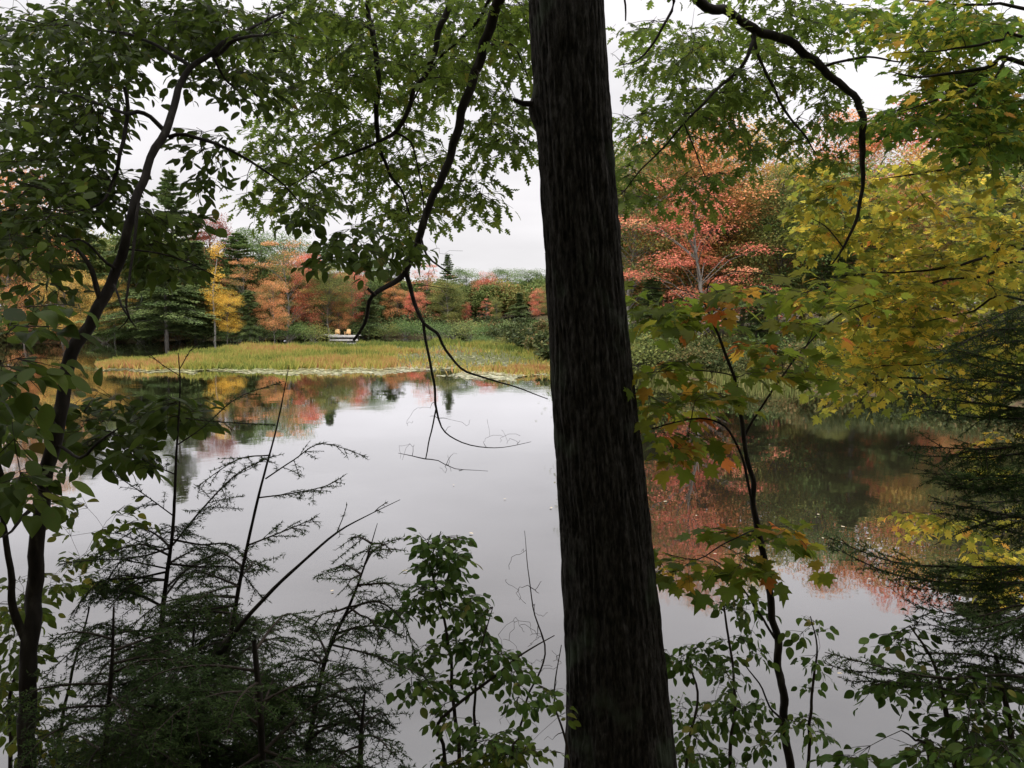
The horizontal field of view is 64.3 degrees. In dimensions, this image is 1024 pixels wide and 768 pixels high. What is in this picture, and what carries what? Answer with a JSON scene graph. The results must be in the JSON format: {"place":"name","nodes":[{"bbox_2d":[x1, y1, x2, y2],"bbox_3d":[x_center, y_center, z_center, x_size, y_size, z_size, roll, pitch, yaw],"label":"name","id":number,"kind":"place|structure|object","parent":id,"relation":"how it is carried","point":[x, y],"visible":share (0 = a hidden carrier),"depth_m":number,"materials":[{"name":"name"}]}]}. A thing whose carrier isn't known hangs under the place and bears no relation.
{"place":"outdoors","nodes":[
{"label":"outdoors","id":0,"kind":"place"},
{"bbox_2d":[26,269,100,342],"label":"maple tree","id":1,"kind":"object","parent":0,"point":[72,319],"visible":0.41,"depth_m":93.57,"materials":[{"name":"orange plant"}]},
{"bbox_2d":[80,275,138,342],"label":"maple tree","id":2,"kind":"object","parent":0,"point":[111,300],"visible":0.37,"depth_m":93.86,"materials":[{"name":"orange plant"}]},
{"bbox_2d":[74,235,204,341],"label":"hemlock tree","id":3,"kind":"object","parent":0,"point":[117,303],"visible":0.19,"depth_m":93.43,"materials":[{"name":"green plant"}]},
{"bbox_2d":[99,256,221,342],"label":"hemlock tree","id":4,"kind":"object","parent":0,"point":[161,303],"visible":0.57,"depth_m":91.60,"materials":[{"name":"green plant"}]},
{"bbox_2d":[139,239,242,340],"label":"hemlock tree","id":5,"kind":"object","parent":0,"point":[197,246],"visible":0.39,"depth_m":97.46,"materials":[{"name":"green plant"}]},
{"bbox_2d":[199,242,226,341],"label":"birch tree","id":6,"kind":"object","parent":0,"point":[216,250],"visible":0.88,"depth_m":95.25,"materials":[{"name":"yellow plant"}]},
{"bbox_2d":[210,288,245,341],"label":"maple tree","id":7,"kind":"object","parent":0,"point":[228,300],"visible":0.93,"depth_m":96.11,"materials":[{"name":"yellow plant"}]},
{"bbox_2d":[220,258,270,340],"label":"maple tree","id":8,"kind":"object","parent":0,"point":[248,285],"visible":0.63,"depth_m":99.33,"materials":[{"name":"orange plant"}]},
{"bbox_2d":[222,289,272,341],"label":"hemlock tree","id":9,"kind":"object","parent":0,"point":[251,305],"visible":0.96,"depth_m":97.16,"materials":[{"name":"green plant"}]},
{"bbox_2d":[251,278,290,340],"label":"maple tree","id":10,"kind":"object","parent":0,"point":[272,287],"visible":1,"depth_m":97.71,"materials":[{"name":"orange plant"}]},
{"bbox_2d":[239,239,324,337],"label":"maple tree","id":11,"kind":"object","parent":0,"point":[284,258],"visible":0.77,"depth_m":103.15,"materials":[{"name":"orange plant"}]},
{"bbox_2d":[285,253,327,337],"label":"maple tree","id":12,"kind":"object","parent":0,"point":[303,286],"visible":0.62,"depth_m":106.61,"materials":[{"name":"red plant"}]},
{"bbox_2d":[295,265,364,337],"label":"maple tree","id":13,"kind":"object","parent":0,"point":[331,286],"visible":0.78,"depth_m":106.89,"materials":[{"name":"red plant"}]},
{"bbox_2d":[324,289,354,334],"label":"maple tree","id":14,"kind":"object","parent":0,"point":[344,324],"visible":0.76,"depth_m":108.22,"materials":[{"name":"orange plant"}]},
{"bbox_2d":[359,345,549,374],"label":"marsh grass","id":15,"kind":"object","parent":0,"point":[481,360],"visible":0.09,"depth_m":65.95,"materials":[{"name":"plant"}]},
{"bbox_2d":[94,336,549,376],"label":"marsh grass","id":16,"kind":"structure","parent":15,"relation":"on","point":[332,355],"depth_m":59.31,"materials":[{"name":"plant"}]},
{"bbox_2d":[0,337,1023,767],"bbox_3d":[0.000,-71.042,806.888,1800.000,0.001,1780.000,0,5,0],"label":"water","id":17,"kind":"structure","parent":0,"point":[832,475],"depth_m":15.57,"materials":[{"name":"grey liquid"}]},
{"bbox_2d":[118,328,161,342],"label":"shrub","id":18,"kind":"object","parent":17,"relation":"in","point":[141,340],"visible":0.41,"depth_m":95.21,"materials":[{"name":"green plant"}]},
{"bbox_2d":[206,324,266,341],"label":"shrub","id":19,"kind":"object","parent":17,"relation":"in","point":[225,336],"visible":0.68,"depth_m":97.25,"materials":[{"name":"green plant"}]},
{"bbox_2d":[233,319,286,341],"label":"shrub","id":20,"kind":"object","parent":17,"relation":"in","point":[264,337],"visible":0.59,"depth_m":98.24,"materials":[{"name":"green plant"}]},
{"bbox_2d":[267,320,317,341],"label":"shrub","id":21,"kind":"object","parent":17,"relation":"in","point":[290,337],"visible":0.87,"depth_m":100.24,"materials":[{"name":"green plant"}]},
{"bbox_2d":[289,321,339,340],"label":"shrub","id":22,"kind":"object","parent":17,"relation":"in","point":[320,331],"visible":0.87,"depth_m":101.51,"materials":[{"name":"green plant"}]},
{"bbox_2d":[97,354,546,380],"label":"lily pads","id":23,"kind":"object","parent":17,"relation":"on","point":[500,376],"visible":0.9,"depth_m":51.43,"materials":[{"name":"green plant"}]},
{"bbox_2d":[633,364,853,389],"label":"reeds","id":24,"kind":"object","parent":17,"relation":"on","point":[721,378],"visible":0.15,"depth_m":43.75,"materials":[{"name":"green plant"}]},
{"bbox_2d":[0,0,1023,305],"label":"sky","id":25,"kind":"structure","parent":0,"point":[482,251],"materials":[{"name":"white"}]},
{"bbox_2d":[1,306,1023,406],"bbox_3d":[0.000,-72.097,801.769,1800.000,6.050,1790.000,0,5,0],"label":"ground","id":26,"kind":"structure","parent":0,"point":[1015,404],"depth_m":98.87,"materials":[{"name":"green plant"}]},
{"bbox_2d":[0,282,48,335],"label":"maple tree","id":27,"kind":"object","parent":26,"relation":"on","point":[22,305],"visible":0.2,"depth_m":93.33,"materials":[{"name":"orange plant"}]},
{"bbox_2d":[0,168,85,310],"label":"maple tree","id":28,"kind":"object","parent":26,"relation":"on","point":[8,279],"visible":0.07,"depth_m":97.53,"materials":[{"name":"orange plant"}]},
{"bbox_2d":[0,219,94,310],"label":"maple tree","id":29,"kind":"object","parent":26,"relation":"on","point":[38,276],"visible":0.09,"depth_m":97.51,"materials":[{"name":"orange plant"}]},
{"bbox_2d":[49,204,107,312],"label":"pine tree","id":30,"kind":"object","parent":26,"relation":"on","point":[99,275],"visible":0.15,"depth_m":102.51,"materials":[{"name":"green plant"}]},
{"bbox_2d":[79,323,130,342],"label":"shrub","id":31,"kind":"object","parent":26,"relation":"on","point":[104,336],"visible":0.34,"depth_m":94.89,"materials":[{"name":"green plant"}]},
{"bbox_2d":[0,607,213,767],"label":"hemlock sapling","id":32,"kind":"object","parent":26,"relation":"on","point":[105,748],"visible":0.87,"depth_m":2.52,"materials":[{"name":"green plant"}]},
{"bbox_2d":[0,493,228,767],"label":"shrub","id":33,"kind":"object","parent":26,"relation":"on","point":[49,618],"visible":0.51,"depth_m":3.47,"materials":[{"name":"green plant"}]},
{"bbox_2d":[33,331,292,767],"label":"hemlock sapling","id":34,"kind":"object","parent":26,"relation":"on","point":[121,586],"visible":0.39,"depth_m":3.31,"materials":[{"name":"green plant"}]},
{"bbox_2d":[150,169,208,276],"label":"pine tree","id":35,"kind":"object","parent":26,"relation":"on","point":[166,197],"visible":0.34,"depth_m":107.41,"materials":[{"name":"green plant"}]},
{"bbox_2d":[86,613,325,767],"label":"hemlock sapling","id":36,"kind":"object","parent":26,"relation":"on","point":[197,734],"visible":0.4,"depth_m":2.79,"materials":[{"name":"green plant"}]},
{"bbox_2d":[60,367,367,767],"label":"hemlock sapling","id":37,"kind":"object","parent":26,"relation":"on","point":[232,615],"visible":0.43,"depth_m":2.99,"materials":[{"name":"green plant"}]},
{"bbox_2d":[186,211,241,334],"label":"maple tree","id":38,"kind":"object","parent":26,"relation":"on","point":[220,225],"visible":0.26,"depth_m":107.77,"materials":[{"name":"orange plant"}]},
{"bbox_2d":[0,0,438,767],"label":"beech tree","id":39,"kind":"object","parent":26,"relation":"on","point":[84,190],"visible":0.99,"depth_m":3.56,"materials":[{"name":"green plant"}]},
{"bbox_2d":[218,232,265,325],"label":"pine tree","id":40,"kind":"object","parent":26,"relation":"on","point":[242,243],"visible":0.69,"depth_m":104.22,"materials":[{"name":"green plant"}]},
{"bbox_2d":[114,609,395,767],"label":"hemlock sapling","id":41,"kind":"object","parent":26,"relation":"on","point":[258,705],"visible":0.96,"depth_m":2.39,"materials":[{"name":"green plant"}]},
{"bbox_2d":[112,500,398,767],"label":"hemlock sapling","id":42,"kind":"object","parent":26,"relation":"on","point":[243,622],"visible":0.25,"depth_m":2.87,"materials":[{"name":"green plant"}]},
{"bbox_2d":[220,227,304,319],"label":"maple tree","id":43,"kind":"object","parent":26,"relation":"on","point":[260,256],"visible":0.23,"depth_m":108.86,"materials":[{"name":"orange plant"}]},
{"bbox_2d":[0,227,546,325],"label":"distant woods","id":44,"kind":"object","parent":26,"relation":"on","point":[482,294],"visible":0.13,"depth_m":126.11,"materials":[{"name":"green plant"}]},
{"bbox_2d":[0,305,549,359],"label":"undergrowth","id":45,"kind":"object","parent":26,"relation":"on","point":[521,334],"visible":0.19,"depth_m":97.21,"materials":[{"name":"green plant"}]},
{"bbox_2d":[248,229,333,309],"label":"maple tree","id":46,"kind":"object","parent":26,"relation":"on","point":[301,246],"visible":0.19,"depth_m":113.99,"materials":[{"name":"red plant"}]},
{"bbox_2d":[289,293,324,336],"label":"hemlock tree","id":47,"kind":"object","parent":26,"relation":"on","point":[299,321],"visible":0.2,"depth_m":109.04,"materials":[{"name":"green plant"}]},
{"bbox_2d":[237,523,432,767],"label":"hemlock sapling","id":48,"kind":"object","parent":26,"relation":"on","point":[344,667],"visible":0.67,"depth_m":2.67,"materials":[{"name":"green plant"}]},
{"bbox_2d":[285,683,415,767],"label":"hemlock sapling","id":49,"kind":"object","parent":26,"relation":"on","point":[361,736],"visible":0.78,"depth_m":2.61,"materials":[{"name":"green plant"}]},
{"bbox_2d":[332,271,370,334],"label":"maple tree","id":50,"kind":"object","parent":26,"relation":"on","point":[356,298],"visible":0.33,"depth_m":113.41,"materials":[{"name":"red plant"}]},
{"bbox_2d":[332,314,395,337],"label":"shrub","id":51,"kind":"object","parent":26,"relation":"on","point":[353,327],"visible":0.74,"depth_m":110.53,"materials":[{"name":"green plant"}]},
{"bbox_2d":[343,296,391,335],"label":"hemlock tree","id":52,"kind":"object","parent":26,"relation":"on","point":[362,308],"visible":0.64,"depth_m":111.11,"materials":[{"name":"green plant"}]},
{"bbox_2d":[341,256,396,317],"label":"maple tree","id":53,"kind":"object","parent":26,"relation":"on","point":[372,288],"visible":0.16,"depth_m":123.19,"materials":[{"name":"plant"}]},
{"bbox_2d":[363,319,403,337],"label":"shrub","id":54,"kind":"object","parent":26,"relation":"on","point":[391,332],"visible":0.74,"depth_m":111.22,"materials":[{"name":"green plant"}]},
{"bbox_2d":[377,267,406,329],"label":"tree","id":55,"kind":"object","parent":26,"relation":"on","point":[388,281],"visible":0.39,"depth_m":122.75,"materials":[{"name":"green plant"}]},
{"bbox_2d":[380,283,410,320],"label":"maple tree","id":56,"kind":"object","parent":26,"relation":"on","point":[393,291],"visible":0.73,"depth_m":120.13,"materials":[{"name":"orange plant"}]},
{"bbox_2d":[384,314,420,336],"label":"shrub","id":57,"kind":"object","parent":26,"relation":"on","point":[406,327],"visible":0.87,"depth_m":111.21,"materials":[{"name":"green plant"}]},
{"bbox_2d":[403,291,426,321],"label":"maple tree","id":58,"kind":"object","parent":26,"relation":"on","point":[416,295],"visible":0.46,"depth_m":118.45,"materials":[{"name":"red plant"}]},
{"bbox_2d":[406,264,452,316],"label":"maple tree","id":59,"kind":"object","parent":26,"relation":"on","point":[427,280],"visible":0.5,"depth_m":127.03,"materials":[{"name":"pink plant"}]},
{"bbox_2d":[402,316,456,337],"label":"shrub","id":60,"kind":"object","parent":26,"relation":"on","point":[440,324],"visible":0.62,"depth_m":109.16,"materials":[{"name":"green plant"}]},
{"bbox_2d":[433,253,461,319],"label":"pine tree","id":61,"kind":"object","parent":26,"relation":"on","point":[447,263],"visible":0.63,"depth_m":124.50,"materials":[{"name":"green plant"}]},
{"bbox_2d":[419,318,475,338],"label":"shrub","id":62,"kind":"object","parent":26,"relation":"on","point":[447,331],"visible":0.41,"depth_m":104.96,"materials":[{"name":"green plant"}]},
{"bbox_2d":[425,279,473,322],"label":"maple tree","id":63,"kind":"object","parent":26,"relation":"on","point":[447,306],"visible":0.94,"depth_m":120.17,"materials":[{"name":"green plant"}]},
{"bbox_2d":[446,266,483,316],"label":"maple tree","id":64,"kind":"object","parent":26,"relation":"on","point":[462,271],"visible":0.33,"depth_m":136.95,"materials":[{"name":"green plant"}]},
{"bbox_2d":[448,319,483,340],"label":"shrub","id":65,"kind":"object","parent":26,"relation":"on","point":[465,329],"visible":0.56,"depth_m":99.79,"materials":[{"name":"green plant"}]},
{"bbox_2d":[374,527,568,767],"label":"shrub","id":66,"kind":"object","parent":26,"relation":"on","point":[452,563],"visible":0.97,"depth_m":2.92,"materials":[{"name":"green plant"}]},
{"bbox_2d":[468,272,497,315],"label":"maple tree","id":67,"kind":"object","parent":26,"relation":"on","point":[481,282],"visible":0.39,"depth_m":130.75,"materials":[{"name":"orange plant"}]},
{"bbox_2d":[467,318,507,340],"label":"shrub","id":68,"kind":"object","parent":26,"relation":"on","point":[479,328],"visible":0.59,"depth_m":95.07,"materials":[{"name":"green plant"}]},
{"bbox_2d":[489,296,503,320],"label":"maple tree","id":69,"kind":"object","parent":26,"relation":"on","point":[495,302],"visible":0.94,"depth_m":120.24,"materials":[{"name":"green plant"}]},
{"bbox_2d":[484,267,524,315],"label":"maple tree","id":70,"kind":"object","parent":26,"relation":"on","point":[498,272],"visible":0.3,"depth_m":148.93,"materials":[{"name":"green plant"}]},
{"bbox_2d":[431,705,580,767],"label":"shrub","id":71,"kind":"object","parent":26,"relation":"on","point":[529,749],"visible":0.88,"depth_m":2.76,"materials":[{"name":"green plant"}]},
{"bbox_2d":[505,292,532,317],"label":"hemlock tree","id":72,"kind":"object","parent":26,"relation":"on","point":[519,304],"visible":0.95,"depth_m":125.06,"materials":[{"name":"green plant"}]},
{"bbox_2d":[506,268,544,314],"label":"maple tree","id":73,"kind":"object","parent":26,"relation":"on","point":[536,275],"visible":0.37,"depth_m":141.72,"materials":[{"name":"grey plant"}]},
{"bbox_2d":[498,531,569,767],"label":"bare shrub","id":74,"kind":"object","parent":26,"relation":"on","point":[557,715],"visible":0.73,"depth_m":3.21,"materials":[{"name":"brown plant"}]},
{"bbox_2d":[527,288,545,318],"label":"maple tree","id":75,"kind":"object","parent":26,"relation":"on","point":[533,303],"visible":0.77,"depth_m":115.37,"materials":[{"name":"red plant"}]},
{"bbox_2d":[535,283,546,314],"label":"maple tree","id":76,"kind":"object","parent":26,"relation":"on","point":[545,303],"visible":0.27,"depth_m":111.71,"materials":[{"name":"green plant"}]},
{"bbox_2d":[219,0,900,767],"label":"oak tree","id":77,"kind":"object","parent":26,"relation":"on","point":[617,686],"visible":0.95,"depth_m":4.40,"materials":[{"name":"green plant"}]},
{"bbox_2d":[535,319,676,372],"bbox_3d":[6.310,-2.456,49.325,9.154,4.094,9.933,2,6,18],"label":"shrub","id":78,"kind":"object","parent":26,"relation":"on","point":[643,344],"visible":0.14,"depth_m":47.07,"materials":[{"name":"green plant"}]},
{"bbox_2d":[628,276,681,343],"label":"hemlock tree","id":79,"kind":"object","parent":26,"relation":"on","point":[653,295],"visible":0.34,"depth_m":51.40,"materials":[{"name":"green plant"}]},
{"bbox_2d":[614,140,713,326],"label":"maple tree","id":80,"kind":"object","parent":26,"relation":"on","point":[632,240],"visible":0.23,"depth_m":57.37,"materials":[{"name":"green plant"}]},
{"bbox_2d":[630,334,702,377],"bbox_3d":[8.252,-1.903,48.070,7.521,2.740,7.049,1,5,9],"label":"shrub","id":81,"kind":"object","parent":26,"relation":"on","point":[646,354],"visible":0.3,"depth_m":46.40,"materials":[{"name":"green plant"}]},
{"bbox_2d":[619,136,733,308],"bbox_3d":[11.493,-11.236,63.650,11.318,16.719,14.110,-1,5,-10],"label":"maple tree","id":82,"kind":"object","parent":26,"relation":"on","point":[665,286],"visible":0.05,"depth_m":60.62,"materials":[{"name":"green plant"}]},
{"bbox_2d":[618,141,757,316],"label":"maple tree","id":83,"kind":"object","parent":26,"relation":"on","point":[664,230],"depth_m":66.80,"materials":[{"name":"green plant"}]},
{"bbox_2d":[618,169,783,338],"bbox_3d":[11.607,-7.169,50.652,11.941,11.761,11.853,-1,5,-8],"label":"maple tree","id":84,"kind":"object","parent":26,"relation":"on","point":[694,257],"visible":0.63,"depth_m":50.50,"materials":[{"name":"red plant"}]},
{"bbox_2d":[621,113,797,330],"bbox_3d":[13.683,-10.804,58.654,13.157,16.873,13.071,3,6,28],"label":"maple tree","id":85,"kind":"object","parent":26,"relation":"on","point":[710,167],"visible":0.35,"depth_m":56.92,"materials":[{"name":"orange plant"}]},
{"bbox_2d":[660,112,821,331],"bbox_3d":[17.106,-11.200,60.786,13.776,17.194,13.008,3,6,29],"label":"maple tree","id":86,"kind":"object","parent":26,"relation":"on","point":[770,167],"visible":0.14,"depth_m":59.37,"materials":[{"name":"orange plant"}]},
{"bbox_2d":[664,596,840,767],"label":"shrub","id":87,"kind":"object","parent":26,"relation":"on","point":[691,726],"visible":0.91,"depth_m":3.79,"materials":[{"name":"green plant"}]},
{"bbox_2d":[730,284,794,344],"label":"hemlock tree","id":88,"kind":"object","parent":26,"relation":"on","point":[756,325],"visible":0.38,"depth_m":49.33,"materials":[{"name":"green plant"}]},
{"bbox_2d":[623,242,915,767],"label":"maple sapling","id":89,"kind":"object","parent":26,"relation":"on","point":[668,319],"visible":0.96,"depth_m":3.76,"materials":[{"name":"green plant"}]},
{"bbox_2d":[713,162,849,335],"bbox_3d":[18.827,-8.637,56.998,10.077,12.922,10.011,5,7,40],"label":"maple tree","id":90,"kind":"object","parent":26,"relation":"on","point":[780,265],"visible":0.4,"depth_m":55.84,"materials":[{"name":"plant"}]},
{"bbox_2d":[759,155,852,324],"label":"maple tree","id":91,"kind":"object","parent":26,"relation":"on","point":[796,260],"visible":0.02,"depth_m":66.39,"materials":[{"name":"green plant"}]},
{"bbox_2d":[621,153,1023,329],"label":"shore woods","id":92,"kind":"object","parent":26,"relation":"on","point":[799,317],"visible":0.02,"depth_m":67.65,"materials":[{"name":"green plant"}]},
{"bbox_2d":[632,327,1023,396],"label":"bank brush","id":93,"kind":"object","parent":26,"relation":"on","point":[708,360],"visible":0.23,"depth_m":45.42,"materials":[{"name":"green plant"}]},
{"bbox_2d":[743,153,923,324],"bbox_3d":[22.009,-9.091,56.209,11.671,13.710,11.021,-4,7,-39],"label":"maple tree","id":94,"kind":"object","parent":26,"relation":"on","point":[827,256],"visible":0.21,"depth_m":54.93,"materials":[{"name":"green plant"}]},
{"bbox_2d":[810,206,910,331],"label":"tree","id":95,"kind":"object","parent":26,"relation":"on","point":[854,257],"visible":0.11,"depth_m":52.31,"materials":[{"name":"green plant"}]},
{"bbox_2d":[785,108,944,319],"bbox_3d":[27.491,-12.511,64.852,12.348,18.216,12.429,0,5,0],"label":"maple tree","id":96,"kind":"object","parent":26,"relation":"on","point":[873,149],"visible":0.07,"depth_m":63.14,"materials":[{"name":"grey plant"}]},
{"bbox_2d":[763,124,1023,611],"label":"maple tree","id":97,"kind":"object","parent":26,"relation":"on","point":[883,359],"visible":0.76,"depth_m":6.20,"materials":[{"name":"yellow plant"}]},
{"bbox_2d":[806,607,1023,767],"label":"shrub","id":98,"kind":"object","parent":26,"relation":"on","point":[971,749],"visible":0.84,"depth_m":2.49,"materials":[{"name":"green plant"}]},
{"bbox_2d":[820,0,1023,197],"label":"maple tree","id":99,"kind":"object","parent":26,"relation":"on","point":[966,132],"visible":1,"depth_m":5.17,"materials":[{"name":"green plant"}]},
{"bbox_2d":[822,290,1023,710],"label":"hemlock tree","id":100,"kind":"object","parent":26,"relation":"on","point":[1000,624],"visible":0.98,"depth_m":2.82,"materials":[{"name":"green plant"}]},
{"bbox_2d":[847,93,1021,288],"bbox_3d":[32.193,-12.600,63.255,14.004,18.785,12.932,0,5,3],"label":"maple tree","id":101,"kind":"object","parent":26,"relation":"on","point":[917,141],"visible":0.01,"depth_m":61.62,"materials":[{"name":"grey plant"}]},
{"bbox_2d":[849,138,1023,335],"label":"maple tree","id":102,"kind":"object","parent":26,"relation":"on","point":[922,203],"visible":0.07,"depth_m":52.73,"materials":[{"name":"yellow plant"}]},
{"bbox_2d":[918,162,1023,340],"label":"maple tree","id":103,"kind":"object","parent":26,"relation":"on","point":[1019,225],"visible":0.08,"depth_m":43.40,"materials":[{"name":"yellow plant"}]},
{"bbox_2d":[928,120,1023,328],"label":"tree","id":104,"kind":"object","parent":26,"relation":"on","point":[987,168],"visible":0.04,"depth_m":46.49,"materials":[{"name":"green plant"}]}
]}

